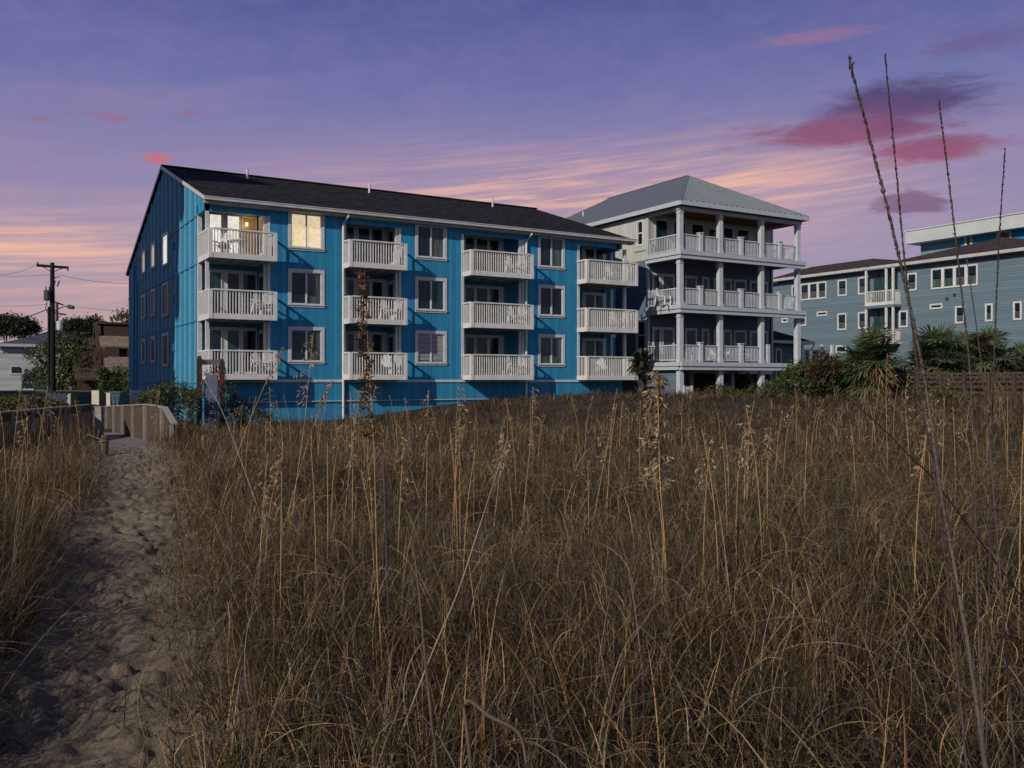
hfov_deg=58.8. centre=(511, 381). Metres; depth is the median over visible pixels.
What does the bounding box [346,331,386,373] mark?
sliding door
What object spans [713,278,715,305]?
window
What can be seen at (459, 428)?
sea oat
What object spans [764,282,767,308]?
window
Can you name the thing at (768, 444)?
sea oat
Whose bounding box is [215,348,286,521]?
sea oat
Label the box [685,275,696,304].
window
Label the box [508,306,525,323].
porch chair
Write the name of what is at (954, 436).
sea oat
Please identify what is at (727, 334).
window
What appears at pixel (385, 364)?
porch chair
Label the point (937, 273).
window
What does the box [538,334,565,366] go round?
window
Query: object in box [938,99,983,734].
sea oat
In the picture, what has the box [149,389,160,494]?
sea oat
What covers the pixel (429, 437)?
sea oat
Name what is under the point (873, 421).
sea oat
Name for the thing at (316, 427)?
sea oat
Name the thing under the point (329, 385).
sea oat
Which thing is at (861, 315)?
window
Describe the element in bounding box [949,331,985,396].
palmetto
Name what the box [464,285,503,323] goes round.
sliding door
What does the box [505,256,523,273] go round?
porch chair
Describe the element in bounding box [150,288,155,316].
window
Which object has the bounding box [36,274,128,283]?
power line
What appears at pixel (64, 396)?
picket fence
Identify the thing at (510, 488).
sea oat
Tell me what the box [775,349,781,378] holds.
window
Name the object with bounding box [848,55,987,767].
sea oat
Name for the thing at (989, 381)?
rail fence
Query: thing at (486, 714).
sea oat
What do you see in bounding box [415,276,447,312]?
window
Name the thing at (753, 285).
window
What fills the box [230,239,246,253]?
patio table
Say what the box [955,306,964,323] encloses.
window
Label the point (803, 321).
window
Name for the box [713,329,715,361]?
window
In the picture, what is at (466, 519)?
sea oat
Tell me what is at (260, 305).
porch chair
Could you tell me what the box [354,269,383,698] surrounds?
sea oat
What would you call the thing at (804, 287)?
window
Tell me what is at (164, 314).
window
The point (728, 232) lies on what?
window
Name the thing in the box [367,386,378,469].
sea oat
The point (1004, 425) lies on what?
sea oat
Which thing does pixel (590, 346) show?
sliding door
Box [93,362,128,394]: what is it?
bush
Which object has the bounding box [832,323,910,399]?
palmetto
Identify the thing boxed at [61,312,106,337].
broadleaf tree
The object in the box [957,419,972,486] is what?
sea oat
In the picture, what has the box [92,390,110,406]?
beige fence panel
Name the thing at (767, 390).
bush
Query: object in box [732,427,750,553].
sea oat
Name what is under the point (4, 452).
sea oat
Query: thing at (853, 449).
sea oat
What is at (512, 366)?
porch chair
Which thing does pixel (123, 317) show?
pine tree
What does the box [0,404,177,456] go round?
boardwalk
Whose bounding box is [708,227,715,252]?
window
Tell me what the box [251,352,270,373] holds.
porch chair
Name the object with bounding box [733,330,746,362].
window
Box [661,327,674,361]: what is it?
window
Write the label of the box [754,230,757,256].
window
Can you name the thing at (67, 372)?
broadleaf tree
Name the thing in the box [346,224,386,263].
sliding door
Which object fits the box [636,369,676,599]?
sea oat
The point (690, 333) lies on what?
window
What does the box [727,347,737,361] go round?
porch chair
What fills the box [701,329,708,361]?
window
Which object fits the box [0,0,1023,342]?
sky
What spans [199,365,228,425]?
climbing vine
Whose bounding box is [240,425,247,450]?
sea oat
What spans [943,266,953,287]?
window
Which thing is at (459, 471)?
sea oat
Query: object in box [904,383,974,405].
bush
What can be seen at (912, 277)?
window
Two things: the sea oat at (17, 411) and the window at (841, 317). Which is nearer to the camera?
the sea oat at (17, 411)
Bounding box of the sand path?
[0,440,320,767]
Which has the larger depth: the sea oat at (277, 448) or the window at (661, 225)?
the window at (661, 225)
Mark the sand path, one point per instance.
(111, 599)
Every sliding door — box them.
[209,211,256,254]
[209,269,256,313]
[209,327,256,373]
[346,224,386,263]
[346,277,386,318]
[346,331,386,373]
[464,235,503,271]
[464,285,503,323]
[464,334,503,374]
[582,246,605,278]
[582,292,605,326]
[582,338,605,374]
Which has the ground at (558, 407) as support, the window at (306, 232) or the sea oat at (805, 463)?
the sea oat at (805, 463)
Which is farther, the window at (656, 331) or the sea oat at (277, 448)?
the window at (656, 331)
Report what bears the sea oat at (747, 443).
on the ground at (558, 407)
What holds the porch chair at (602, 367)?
on the apartment building at (446, 284)
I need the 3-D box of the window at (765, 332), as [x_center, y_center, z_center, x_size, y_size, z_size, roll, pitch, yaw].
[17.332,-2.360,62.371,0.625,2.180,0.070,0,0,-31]
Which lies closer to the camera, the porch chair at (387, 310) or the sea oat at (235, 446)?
the sea oat at (235, 446)
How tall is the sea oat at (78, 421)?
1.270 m
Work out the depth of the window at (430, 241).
47.90 m
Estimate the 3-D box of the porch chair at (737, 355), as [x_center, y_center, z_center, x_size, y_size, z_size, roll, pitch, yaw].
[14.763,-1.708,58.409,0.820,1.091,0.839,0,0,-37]
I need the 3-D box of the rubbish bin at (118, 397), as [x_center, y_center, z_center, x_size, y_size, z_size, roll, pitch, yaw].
[-20.062,1.077,46.000,0.825,1.155,0.825,0,0,0]
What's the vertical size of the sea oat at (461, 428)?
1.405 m
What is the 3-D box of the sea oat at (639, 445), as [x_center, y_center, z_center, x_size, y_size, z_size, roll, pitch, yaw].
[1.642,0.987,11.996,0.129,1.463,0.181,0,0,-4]
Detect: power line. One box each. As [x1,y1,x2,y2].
[0,308,49,325]
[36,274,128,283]
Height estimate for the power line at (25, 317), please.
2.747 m
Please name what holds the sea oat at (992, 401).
on the ground at (558, 407)
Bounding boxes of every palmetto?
[626,348,655,394]
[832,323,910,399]
[894,322,979,399]
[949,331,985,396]
[960,325,1023,399]
[1007,341,1023,394]
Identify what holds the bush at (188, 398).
on the ground at (558, 407)
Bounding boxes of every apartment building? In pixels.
[126,164,637,423]
[773,237,1023,390]
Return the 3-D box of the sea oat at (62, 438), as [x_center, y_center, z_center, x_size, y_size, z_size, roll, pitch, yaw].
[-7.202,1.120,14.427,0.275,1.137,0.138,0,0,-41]
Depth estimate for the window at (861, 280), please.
78.22 m
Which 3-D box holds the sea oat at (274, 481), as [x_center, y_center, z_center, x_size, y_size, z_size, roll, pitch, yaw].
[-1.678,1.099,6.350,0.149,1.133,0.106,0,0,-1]
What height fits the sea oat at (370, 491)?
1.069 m
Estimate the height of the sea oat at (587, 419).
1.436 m
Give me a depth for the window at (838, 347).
80.12 m
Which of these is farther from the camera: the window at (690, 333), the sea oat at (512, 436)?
the window at (690, 333)
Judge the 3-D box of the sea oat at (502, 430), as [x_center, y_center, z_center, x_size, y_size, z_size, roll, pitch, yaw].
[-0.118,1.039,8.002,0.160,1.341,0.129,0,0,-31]
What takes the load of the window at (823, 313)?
in the apartment building at (840, 302)
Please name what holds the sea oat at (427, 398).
on the ground at (558, 407)
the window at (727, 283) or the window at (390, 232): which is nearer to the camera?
the window at (390, 232)
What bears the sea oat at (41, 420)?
on the ground at (558, 407)
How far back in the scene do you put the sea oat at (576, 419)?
15.01 m
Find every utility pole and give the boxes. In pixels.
[37,262,74,390]
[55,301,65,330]
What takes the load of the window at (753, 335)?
in the beach house at (700, 252)
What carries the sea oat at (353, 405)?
on the ground at (558, 407)
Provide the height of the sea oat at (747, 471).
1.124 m
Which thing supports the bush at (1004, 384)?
on the ground at (558, 407)
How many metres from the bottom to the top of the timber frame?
3.159 m
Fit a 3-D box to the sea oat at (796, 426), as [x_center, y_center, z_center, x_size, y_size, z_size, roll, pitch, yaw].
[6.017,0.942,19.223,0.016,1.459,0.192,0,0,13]
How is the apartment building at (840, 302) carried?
on the ground at (558, 407)
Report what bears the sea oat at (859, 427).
on the ground at (558, 407)
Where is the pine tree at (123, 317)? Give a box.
[109,304,128,322]
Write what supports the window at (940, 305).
in the apartment building at (840, 302)
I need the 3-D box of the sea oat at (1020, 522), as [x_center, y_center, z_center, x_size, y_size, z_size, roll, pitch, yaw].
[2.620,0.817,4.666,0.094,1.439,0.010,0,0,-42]
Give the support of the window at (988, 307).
in the apartment building at (840, 302)
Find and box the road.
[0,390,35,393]
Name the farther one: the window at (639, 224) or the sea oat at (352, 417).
the window at (639, 224)
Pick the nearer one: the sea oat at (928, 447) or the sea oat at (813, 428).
the sea oat at (928, 447)
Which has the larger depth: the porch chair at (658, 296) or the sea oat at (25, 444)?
the porch chair at (658, 296)
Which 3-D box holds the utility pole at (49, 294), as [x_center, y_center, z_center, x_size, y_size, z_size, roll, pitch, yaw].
[-31.155,-3.526,62.036,2.548,9.252,0.788,0,0,-11]
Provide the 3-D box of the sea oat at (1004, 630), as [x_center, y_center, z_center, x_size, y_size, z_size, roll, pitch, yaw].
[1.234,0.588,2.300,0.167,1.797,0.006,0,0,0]
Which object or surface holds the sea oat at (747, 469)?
on the ground at (558, 407)
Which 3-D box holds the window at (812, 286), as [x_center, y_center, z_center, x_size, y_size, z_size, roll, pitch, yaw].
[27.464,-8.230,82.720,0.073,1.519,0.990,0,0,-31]
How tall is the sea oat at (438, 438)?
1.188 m
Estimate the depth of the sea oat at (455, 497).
7.21 m
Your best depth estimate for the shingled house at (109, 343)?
70.27 m
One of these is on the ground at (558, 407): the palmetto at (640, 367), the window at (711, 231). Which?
the palmetto at (640, 367)
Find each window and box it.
[10,365,23,373]
[141,249,145,274]
[141,294,145,319]
[141,339,145,363]
[150,241,155,269]
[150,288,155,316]
[150,336,155,362]
[161,231,168,267]
[161,282,168,316]
[161,332,168,366]
[259,216,262,254]
[259,272,262,313]
[259,330,262,361]
[288,212,324,251]
[288,268,324,307]
[288,326,324,363]
[387,228,394,263]
[387,280,394,319]
[387,333,394,373]
[415,224,447,260]
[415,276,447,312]
[415,330,447,365]
[538,236,565,269]
[538,284,565,317]
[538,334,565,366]
[636,219,643,246]
[636,319,645,349]
[652,273,660,306]
[652,327,660,359]
[655,218,667,253]
[661,274,674,305]
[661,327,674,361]
[673,220,685,250]
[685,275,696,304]
[685,328,696,361]
[691,222,703,250]
[701,277,708,305]
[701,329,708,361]
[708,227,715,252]
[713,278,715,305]
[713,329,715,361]
[723,226,733,254]
[723,278,731,306]
[723,329,731,361]
[733,279,746,307]
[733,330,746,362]
[737,228,749,254]
[749,280,757,307]
[749,331,757,362]
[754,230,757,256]
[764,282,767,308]
[764,331,767,359]
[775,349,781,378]
[801,283,808,299]
[801,316,805,325]
[804,349,809,361]
[809,282,817,299]
[817,311,826,315]
[818,281,826,298]
[836,345,846,352]
[837,313,846,329]
[838,279,846,295]
[858,277,864,294]
[858,312,864,328]
[899,310,907,327]
[907,272,916,290]
[930,303,942,308]
[931,268,942,289]
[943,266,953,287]
[954,265,965,286]
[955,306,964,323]
[964,236,972,245]
[966,264,977,285]
[985,303,992,321]
[996,231,1011,237]
[1013,301,1021,319]
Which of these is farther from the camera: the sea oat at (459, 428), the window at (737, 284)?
the window at (737, 284)
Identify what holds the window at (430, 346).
in the apartment building at (446, 284)
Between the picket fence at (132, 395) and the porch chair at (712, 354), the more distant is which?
the porch chair at (712, 354)
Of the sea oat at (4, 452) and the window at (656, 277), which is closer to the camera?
the sea oat at (4, 452)
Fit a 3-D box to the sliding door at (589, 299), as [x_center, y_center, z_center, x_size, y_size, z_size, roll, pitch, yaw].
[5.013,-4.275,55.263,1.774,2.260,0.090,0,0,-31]
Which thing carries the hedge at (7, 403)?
on the ground at (558, 407)
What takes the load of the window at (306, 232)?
in the apartment building at (446, 284)
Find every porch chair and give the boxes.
[213,232,234,252]
[251,293,272,314]
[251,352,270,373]
[379,299,398,319]
[379,354,393,374]
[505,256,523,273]
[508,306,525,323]
[508,356,523,374]
[596,357,610,374]
[604,264,621,280]
[610,311,625,327]
[654,288,670,305]
[691,346,706,361]
[708,346,715,361]
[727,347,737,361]
[733,347,749,362]
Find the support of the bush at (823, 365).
on the ground at (558, 407)
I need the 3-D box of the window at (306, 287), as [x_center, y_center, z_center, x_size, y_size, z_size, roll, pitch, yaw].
[-10.065,-4.550,44.448,1.865,1.860,0.150,0,0,-31]
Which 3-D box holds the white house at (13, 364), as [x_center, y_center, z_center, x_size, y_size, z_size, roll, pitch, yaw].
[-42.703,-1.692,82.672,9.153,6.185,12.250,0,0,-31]
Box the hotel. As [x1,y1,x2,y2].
[904,211,1023,254]
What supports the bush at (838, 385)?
on the ground at (558, 407)
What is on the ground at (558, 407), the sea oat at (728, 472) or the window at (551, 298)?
the sea oat at (728, 472)
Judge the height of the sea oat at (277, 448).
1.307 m
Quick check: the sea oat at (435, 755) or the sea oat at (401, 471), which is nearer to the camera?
the sea oat at (435, 755)
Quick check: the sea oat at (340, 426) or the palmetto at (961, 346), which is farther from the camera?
the palmetto at (961, 346)
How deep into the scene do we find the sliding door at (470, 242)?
51.31 m
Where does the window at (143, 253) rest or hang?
in the apartment building at (446, 284)
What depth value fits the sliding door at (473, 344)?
51.31 m
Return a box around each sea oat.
[0,411,6,497]
[10,372,31,477]
[15,418,27,506]
[20,398,28,461]
[20,408,27,480]
[31,404,44,452]
[33,387,54,477]
[53,416,65,466]
[74,401,80,448]
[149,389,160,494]
[205,381,263,522]
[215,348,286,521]
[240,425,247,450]
[245,398,255,479]
[254,453,279,600]
[260,387,275,438]
[261,424,277,518]
[264,457,281,598]
[269,442,282,623]
[271,401,283,469]
[278,380,334,546]
[286,333,320,560]
[311,414,318,465]
[311,450,316,611]
[318,399,329,459]
[327,442,328,577]
[330,424,342,530]
[341,394,356,446]
[341,394,363,547]
[341,419,356,574]
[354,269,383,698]
[356,415,364,469]
[361,471,378,626]
[365,452,372,534]
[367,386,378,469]
[382,460,390,673]
[388,437,516,766]
[396,437,414,563]
[411,533,438,767]
[416,390,435,529]
[422,417,436,482]
[428,415,441,480]
[449,428,458,584]
[450,423,460,568]
[450,425,464,544]
[454,387,467,536]
[462,451,475,592]
[462,698,527,767]
[467,421,477,533]
[490,423,505,562]
[495,449,513,534]
[504,399,516,496]
[521,387,544,539]
[570,395,580,462]
[577,461,594,554]
[584,397,594,452]
[591,403,615,534]
[606,404,616,544]
[619,403,626,458]
[624,408,630,439]
[633,403,639,489]
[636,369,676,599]
[653,467,666,628]
[688,419,698,471]
[693,447,709,616]
[702,430,721,597]
[720,443,731,535]
[724,428,729,516]
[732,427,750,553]
[734,417,761,571]
[739,408,762,592]
[739,450,756,544]
[743,403,753,511]
[760,427,773,547]
[775,411,788,493]
[782,405,793,496]
[796,411,796,446]
[805,425,807,498]
[811,408,822,457]
[836,390,1023,600]
[845,425,855,497]
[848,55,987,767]
[855,410,861,457]
[871,391,879,450]
[884,53,967,767]
[884,356,896,483]
[901,374,915,491]
[911,421,929,630]
[921,393,935,492]
[923,400,932,491]
[934,397,946,479]
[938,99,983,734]
[943,410,964,488]
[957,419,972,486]
[966,259,1015,767]
[985,148,1005,756]
[997,400,1006,463]
[1007,397,1007,484]
[1018,420,1023,654]
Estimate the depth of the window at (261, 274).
44.16 m
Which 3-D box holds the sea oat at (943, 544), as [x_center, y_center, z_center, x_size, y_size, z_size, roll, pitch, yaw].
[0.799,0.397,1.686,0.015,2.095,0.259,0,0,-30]
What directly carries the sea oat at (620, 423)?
on the ground at (558, 407)
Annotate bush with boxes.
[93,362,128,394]
[132,377,204,426]
[218,382,279,429]
[691,380,742,396]
[734,374,781,397]
[769,352,850,398]
[801,347,843,394]
[817,361,922,399]
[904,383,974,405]
[959,367,1023,398]
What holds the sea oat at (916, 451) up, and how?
on the ground at (558, 407)
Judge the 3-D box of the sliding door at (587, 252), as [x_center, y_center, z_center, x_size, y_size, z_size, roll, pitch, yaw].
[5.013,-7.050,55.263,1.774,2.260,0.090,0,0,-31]
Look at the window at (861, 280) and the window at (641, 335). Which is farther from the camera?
the window at (861, 280)
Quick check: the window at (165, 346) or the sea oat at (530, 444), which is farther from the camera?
the window at (165, 346)
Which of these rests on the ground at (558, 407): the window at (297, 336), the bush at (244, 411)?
the bush at (244, 411)
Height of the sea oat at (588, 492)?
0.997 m
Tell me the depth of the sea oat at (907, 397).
10.99 m
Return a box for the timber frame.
[196,356,224,432]
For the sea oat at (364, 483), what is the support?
on the ground at (558, 407)
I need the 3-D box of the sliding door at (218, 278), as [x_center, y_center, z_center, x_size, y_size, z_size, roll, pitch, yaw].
[-13.577,-4.275,44.168,2.331,2.260,0.090,0,0,-31]
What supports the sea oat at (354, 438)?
on the ground at (558, 407)
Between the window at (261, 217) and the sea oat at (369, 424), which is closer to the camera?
the sea oat at (369, 424)
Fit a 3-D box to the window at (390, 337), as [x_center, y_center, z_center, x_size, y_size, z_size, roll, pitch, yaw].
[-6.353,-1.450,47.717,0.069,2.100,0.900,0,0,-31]
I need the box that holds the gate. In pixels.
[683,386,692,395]
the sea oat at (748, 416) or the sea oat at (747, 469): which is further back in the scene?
the sea oat at (747, 469)
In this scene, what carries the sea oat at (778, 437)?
on the ground at (558, 407)
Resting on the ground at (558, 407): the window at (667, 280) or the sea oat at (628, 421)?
the sea oat at (628, 421)
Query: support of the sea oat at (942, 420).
on the ground at (558, 407)
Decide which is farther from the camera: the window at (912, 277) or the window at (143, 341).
the window at (912, 277)
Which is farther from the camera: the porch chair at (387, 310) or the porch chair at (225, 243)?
the porch chair at (387, 310)
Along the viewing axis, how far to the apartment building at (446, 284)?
47.91 m
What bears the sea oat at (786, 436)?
on the ground at (558, 407)
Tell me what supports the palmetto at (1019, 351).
on the ground at (558, 407)
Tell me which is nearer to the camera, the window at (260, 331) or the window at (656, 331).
the window at (260, 331)
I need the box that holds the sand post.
[79,434,108,454]
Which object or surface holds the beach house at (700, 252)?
on the ground at (558, 407)
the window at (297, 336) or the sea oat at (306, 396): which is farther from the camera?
the window at (297, 336)
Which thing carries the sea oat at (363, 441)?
on the ground at (558, 407)
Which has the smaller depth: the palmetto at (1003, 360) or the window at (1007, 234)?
the palmetto at (1003, 360)
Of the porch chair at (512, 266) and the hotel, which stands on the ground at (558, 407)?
the hotel
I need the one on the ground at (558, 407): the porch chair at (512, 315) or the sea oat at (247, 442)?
the sea oat at (247, 442)
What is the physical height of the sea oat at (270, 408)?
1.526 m
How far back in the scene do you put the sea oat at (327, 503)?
6.54 m
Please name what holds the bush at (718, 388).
on the ground at (558, 407)
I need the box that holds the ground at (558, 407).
[0,389,1023,767]
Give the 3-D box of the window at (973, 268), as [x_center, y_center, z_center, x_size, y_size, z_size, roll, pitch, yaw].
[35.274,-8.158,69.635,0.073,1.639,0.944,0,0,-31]
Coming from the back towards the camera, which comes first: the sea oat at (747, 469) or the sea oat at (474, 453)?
the sea oat at (474, 453)
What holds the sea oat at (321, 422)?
on the ground at (558, 407)
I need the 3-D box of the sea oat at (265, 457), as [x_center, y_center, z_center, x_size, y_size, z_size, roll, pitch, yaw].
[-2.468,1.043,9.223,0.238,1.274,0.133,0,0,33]
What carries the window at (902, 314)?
in the apartment building at (840, 302)
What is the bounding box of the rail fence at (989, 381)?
[916,372,1023,401]
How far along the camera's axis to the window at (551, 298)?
51.80 m
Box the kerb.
[0,389,34,389]
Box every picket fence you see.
[37,391,70,407]
[130,389,152,403]
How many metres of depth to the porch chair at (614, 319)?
53.88 m
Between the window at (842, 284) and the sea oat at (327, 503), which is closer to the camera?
the sea oat at (327, 503)
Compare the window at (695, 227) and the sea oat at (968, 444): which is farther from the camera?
the window at (695, 227)
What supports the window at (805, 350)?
in the house at (783, 347)
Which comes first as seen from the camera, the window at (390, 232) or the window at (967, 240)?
the window at (390, 232)
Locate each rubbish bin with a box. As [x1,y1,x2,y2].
[76,391,91,406]
[104,391,126,406]
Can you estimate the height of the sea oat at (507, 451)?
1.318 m
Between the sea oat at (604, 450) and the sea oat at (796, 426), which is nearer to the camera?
the sea oat at (604, 450)
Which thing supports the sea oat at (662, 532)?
on the ground at (558, 407)
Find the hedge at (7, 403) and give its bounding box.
[0,391,72,413]
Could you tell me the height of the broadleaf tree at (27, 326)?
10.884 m
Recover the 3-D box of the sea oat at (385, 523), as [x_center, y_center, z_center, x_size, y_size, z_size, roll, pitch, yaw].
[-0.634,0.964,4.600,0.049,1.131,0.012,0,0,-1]
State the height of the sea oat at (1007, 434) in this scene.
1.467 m
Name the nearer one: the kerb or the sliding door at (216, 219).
the sliding door at (216, 219)
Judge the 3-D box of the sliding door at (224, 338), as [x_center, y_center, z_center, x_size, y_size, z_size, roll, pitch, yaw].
[-13.577,-1.500,44.168,2.331,2.260,0.090,0,0,-31]
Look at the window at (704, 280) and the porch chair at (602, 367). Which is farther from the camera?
the window at (704, 280)
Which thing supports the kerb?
on the ground at (558, 407)
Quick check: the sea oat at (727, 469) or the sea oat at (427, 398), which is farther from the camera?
the sea oat at (427, 398)
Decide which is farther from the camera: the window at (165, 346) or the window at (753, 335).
the window at (753, 335)
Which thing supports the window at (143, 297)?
in the apartment building at (446, 284)
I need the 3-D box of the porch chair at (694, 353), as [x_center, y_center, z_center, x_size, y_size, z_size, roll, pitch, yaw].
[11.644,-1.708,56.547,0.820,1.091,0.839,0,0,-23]
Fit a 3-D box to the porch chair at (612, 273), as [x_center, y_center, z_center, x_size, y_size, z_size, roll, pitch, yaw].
[5.969,-6.438,53.660,0.839,1.091,0.820,0,0,42]
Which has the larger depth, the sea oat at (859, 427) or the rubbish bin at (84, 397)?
the rubbish bin at (84, 397)
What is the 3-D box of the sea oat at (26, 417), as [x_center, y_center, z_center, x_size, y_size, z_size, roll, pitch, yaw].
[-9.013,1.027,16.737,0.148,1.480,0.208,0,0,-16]
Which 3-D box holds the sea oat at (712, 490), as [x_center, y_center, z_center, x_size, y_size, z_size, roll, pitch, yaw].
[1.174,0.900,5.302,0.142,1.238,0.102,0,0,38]
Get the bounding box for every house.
[0,330,80,388]
[70,322,128,390]
[566,175,808,394]
[772,331,833,391]
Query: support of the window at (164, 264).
in the apartment building at (446, 284)
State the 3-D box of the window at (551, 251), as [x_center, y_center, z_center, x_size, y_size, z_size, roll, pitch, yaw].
[2.253,-7.355,51.800,1.859,1.930,0.150,0,0,-31]
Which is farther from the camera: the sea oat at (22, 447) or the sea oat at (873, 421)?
the sea oat at (873, 421)
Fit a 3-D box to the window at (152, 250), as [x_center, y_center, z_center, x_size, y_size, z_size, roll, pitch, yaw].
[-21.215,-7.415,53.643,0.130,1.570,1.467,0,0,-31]
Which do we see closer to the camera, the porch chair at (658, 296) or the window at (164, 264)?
the window at (164, 264)
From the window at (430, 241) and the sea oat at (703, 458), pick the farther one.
the window at (430, 241)
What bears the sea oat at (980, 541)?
on the ground at (558, 407)
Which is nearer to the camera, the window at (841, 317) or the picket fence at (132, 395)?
the picket fence at (132, 395)
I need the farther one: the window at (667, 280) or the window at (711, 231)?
the window at (711, 231)
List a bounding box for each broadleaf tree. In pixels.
[0,310,42,341]
[22,328,92,389]
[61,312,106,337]
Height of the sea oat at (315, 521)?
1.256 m
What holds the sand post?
on the sand path
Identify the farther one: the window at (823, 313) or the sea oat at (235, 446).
the window at (823, 313)
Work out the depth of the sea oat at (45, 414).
12.01 m
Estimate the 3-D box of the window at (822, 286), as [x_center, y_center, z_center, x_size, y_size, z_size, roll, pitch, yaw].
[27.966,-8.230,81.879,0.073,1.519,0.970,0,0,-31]
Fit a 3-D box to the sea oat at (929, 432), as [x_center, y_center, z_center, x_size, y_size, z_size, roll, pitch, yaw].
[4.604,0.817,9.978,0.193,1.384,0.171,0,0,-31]
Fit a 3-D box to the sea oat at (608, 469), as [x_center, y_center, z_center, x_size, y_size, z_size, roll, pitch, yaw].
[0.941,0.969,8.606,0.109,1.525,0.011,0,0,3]
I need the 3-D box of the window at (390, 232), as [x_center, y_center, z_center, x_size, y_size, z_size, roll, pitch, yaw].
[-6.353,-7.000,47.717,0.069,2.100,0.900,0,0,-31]
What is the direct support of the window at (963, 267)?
in the apartment building at (840, 302)
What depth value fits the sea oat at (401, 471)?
7.00 m
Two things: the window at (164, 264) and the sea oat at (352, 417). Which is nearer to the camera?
the sea oat at (352, 417)
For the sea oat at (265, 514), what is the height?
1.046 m
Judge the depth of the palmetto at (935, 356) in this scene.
40.41 m
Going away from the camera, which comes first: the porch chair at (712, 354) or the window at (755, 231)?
the porch chair at (712, 354)
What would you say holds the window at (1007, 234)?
in the hotel
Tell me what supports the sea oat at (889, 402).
on the ground at (558, 407)
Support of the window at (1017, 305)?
in the apartment building at (840, 302)
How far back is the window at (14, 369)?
76.36 m
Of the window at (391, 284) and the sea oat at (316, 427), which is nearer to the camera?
the sea oat at (316, 427)
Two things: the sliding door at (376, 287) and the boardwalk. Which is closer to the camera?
the boardwalk
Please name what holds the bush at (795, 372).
on the ground at (558, 407)
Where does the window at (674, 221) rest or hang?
in the beach house at (700, 252)
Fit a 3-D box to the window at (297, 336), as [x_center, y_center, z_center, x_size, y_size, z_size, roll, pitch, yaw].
[-10.065,-1.755,44.448,1.865,1.830,0.150,0,0,-31]
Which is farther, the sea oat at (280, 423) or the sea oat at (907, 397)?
the sea oat at (280, 423)
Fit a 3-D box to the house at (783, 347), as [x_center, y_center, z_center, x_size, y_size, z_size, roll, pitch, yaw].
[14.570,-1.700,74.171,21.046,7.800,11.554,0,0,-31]
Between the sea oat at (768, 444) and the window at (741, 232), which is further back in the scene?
the window at (741, 232)
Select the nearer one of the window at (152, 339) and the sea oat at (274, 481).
the sea oat at (274, 481)
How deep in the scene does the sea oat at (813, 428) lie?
15.80 m
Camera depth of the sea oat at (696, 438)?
13.04 m

